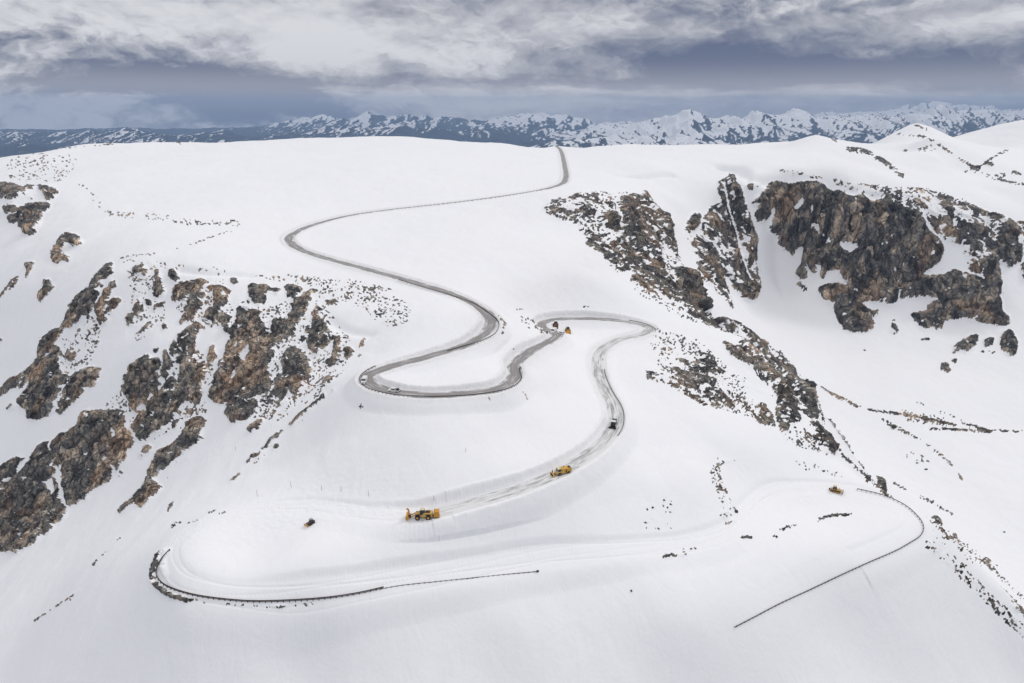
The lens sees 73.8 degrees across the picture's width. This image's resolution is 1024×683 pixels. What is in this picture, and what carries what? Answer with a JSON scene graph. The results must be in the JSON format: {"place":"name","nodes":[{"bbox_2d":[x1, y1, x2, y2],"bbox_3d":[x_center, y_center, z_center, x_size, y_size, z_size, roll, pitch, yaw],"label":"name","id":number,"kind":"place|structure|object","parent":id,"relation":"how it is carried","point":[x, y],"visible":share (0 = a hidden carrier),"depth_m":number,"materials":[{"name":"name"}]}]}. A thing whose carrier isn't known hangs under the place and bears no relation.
{"place":"outdoors","nodes":[
{"label":"outdoors","id":0,"kind":"place"},
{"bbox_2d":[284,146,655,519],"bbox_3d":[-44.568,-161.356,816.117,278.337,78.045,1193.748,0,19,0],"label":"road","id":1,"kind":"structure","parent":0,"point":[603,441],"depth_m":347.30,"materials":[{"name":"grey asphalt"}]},
{"bbox_2d":[361,375,367,383],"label":"van","id":2,"kind":"object","parent":1,"relation":"on","point":[364,378],"visible":1,"depth_m":318.91,"materials":[{"name":"white paint"}]},
{"bbox_2d":[387,387,399,392],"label":"pickup truck","id":3,"kind":"object","parent":1,"relation":"on","point":[394,389],"visible":1,"depth_m":312.90,"materials":[{"name":"white paint"}]},
{"bbox_2d":[405,508,439,519],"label":"wheel loader","id":4,"kind":"object","parent":1,"relation":"on","point":[427,514],"visible":1,"depth_m":264.31,"materials":[{"name":"yellow paint"}]},
{"bbox_2d":[359,366,521,396],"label":"guardrail","id":5,"kind":"object","parent":1,"relation":"on","point":[434,396],"visible":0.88,"depth_m":313.51,"materials":[{"name":"metal"}]},
{"bbox_2d":[399,279,498,350],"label":"guardrail","id":6,"kind":"object","parent":1,"relation":"on","point":[462,300],"visible":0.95,"depth_m":402.81,"materials":[{"name":"metal"}]},
{"bbox_2d":[550,327,556,332],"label":"van","id":7,"kind":"object","parent":1,"relation":"on","point":[553,329],"visible":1,"depth_m":416.16,"materials":[{"name":"white paint"}]},
{"bbox_2d":[553,320,557,328],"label":"snowblower","id":8,"kind":"object","parent":1,"relation":"on","point":[555,323],"visible":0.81,"depth_m":433.63,"materials":[{"name":"red paint"}]},
{"bbox_2d":[550,465,571,477],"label":"snowblower truck","id":9,"kind":"object","parent":1,"relation":"on","point":[560,471],"visible":1,"depth_m":289.04,"materials":[{"name":"yellow metal"}]},
{"bbox_2d":[609,418,616,428],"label":"plow truck","id":10,"kind":"object","parent":1,"relation":"on","point":[613,423],"visible":1,"depth_m":324.95,"materials":[{"name":"black metal"}]},
{"bbox_2d":[604,369,623,434],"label":"guardrail","id":11,"kind":"object","parent":1,"relation":"on","point":[618,400],"visible":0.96,"depth_m":348.11,"materials":[{"name":"metal"}]},
{"bbox_2d":[0,120,1023,682],"bbox_3d":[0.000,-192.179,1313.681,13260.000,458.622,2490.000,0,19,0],"label":"snowfield","id":12,"kind":"structure","parent":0,"point":[594,552],"depth_m":341.69,"materials":[{"name":"white snow"}]},
{"bbox_2d":[0,143,125,288],"bbox_3d":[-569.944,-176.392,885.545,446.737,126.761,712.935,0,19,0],"label":"rock outcrop","id":13,"kind":"object","parent":12,"relation":"on","point":[31,213],"visible":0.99,"depth_m":703.48,"materials":[{"name":"stone"}]},
{"bbox_2d":[156,549,383,602],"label":"guardrail","id":14,"kind":"object","parent":12,"relation":"on","point":[265,601],"visible":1,"depth_m":240.42,"materials":[{"name":"metal"}]},
{"bbox_2d":[0,142,547,621],"bbox_3d":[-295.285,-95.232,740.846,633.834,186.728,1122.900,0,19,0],"label":"rock bluff","id":15,"kind":"structure","parent":12,"relation":"on","point":[32,502],"depth_m":396.95,"materials":[{"name":"stone"}]},
{"bbox_2d":[304,518,314,526],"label":"snow tractor","id":16,"kind":"object","parent":12,"relation":"on","point":[311,522],"visible":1,"depth_m":266.64,"materials":[{"name":"black metal"}]},
{"bbox_2d":[380,571,535,589],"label":"guardrail","id":17,"kind":"object","parent":12,"relation":"on","point":[454,579],"visible":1,"depth_m":253.83,"materials":[{"name":"metal"}]},
{"bbox_2d":[7,166,1023,624],"bbox_3d":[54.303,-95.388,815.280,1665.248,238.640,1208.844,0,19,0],"label":"scattered rocks","id":18,"kind":"object","parent":12,"relation":"on","point":[659,332],"visible":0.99,"depth_m":427.70,"materials":[{"name":"stone"}]},
{"bbox_2d":[565,326,570,333],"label":"wheel loader","id":19,"kind":"object","parent":12,"relation":"on","point":[567,330],"visible":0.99,"depth_m":433.20,"materials":[{"name":"yellow metal"}]},
{"bbox_2d":[544,190,691,292],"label":"rock buttress","id":20,"kind":"object","parent":12,"relation":"on","point":[635,220],"visible":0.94,"depth_m":631.00,"materials":[{"name":"stone"}]},
{"bbox_2d":[683,173,753,341],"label":"rock buttress","id":21,"kind":"object","parent":12,"relation":"on","point":[695,288],"visible":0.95,"depth_m":877.86,"materials":[{"name":"stone"}]},
{"bbox_2d":[583,240,1023,637],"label":"rock ridge","id":22,"kind":"object","parent":12,"relation":"on","point":[788,392],"visible":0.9,"depth_m":400.08,"materials":[{"name":"stone"}]},
{"bbox_2d":[734,488,923,627],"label":"guardrail","id":23,"kind":"object","parent":12,"relation":"on","point":[850,570],"visible":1,"depth_m":285.63,"materials":[{"name":"metal"}]},
{"bbox_2d":[829,485,843,494],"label":"bulldozer","id":24,"kind":"object","parent":12,"relation":"on","point":[834,489],"visible":1,"depth_m":329.13,"materials":[{"name":"yellow metal"}]},
{"bbox_2d":[718,125,1023,184],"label":"hilltop rocks","id":25,"kind":"object","parent":12,"relation":"on","point":[886,162],"visible":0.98,"depth_m":1056.06,"materials":[{"name":"grey stone"}]},
{"bbox_2d":[0,101,1023,157],"bbox_3d":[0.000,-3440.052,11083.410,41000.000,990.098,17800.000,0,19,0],"label":"mountains","id":26,"kind":"structure","parent":0,"point":[682,127],"depth_m":10998.91,"materials":[{"name":"white snow"}]},
{"bbox_2d":[0,0,1023,129],"label":"sky","id":27,"kind":"structure","parent":0,"point":[65,64],"materials":[{"name":"grey"}]},
{"bbox_2d":[748,170,1023,439],"bbox_3d":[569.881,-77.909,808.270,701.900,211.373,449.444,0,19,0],"label":"headwall cliff","id":28,"kind":"structure","parent":0,"point":[869,264],"depth_m":880.40,"materials":[{"name":"brown stone"}]}
]}

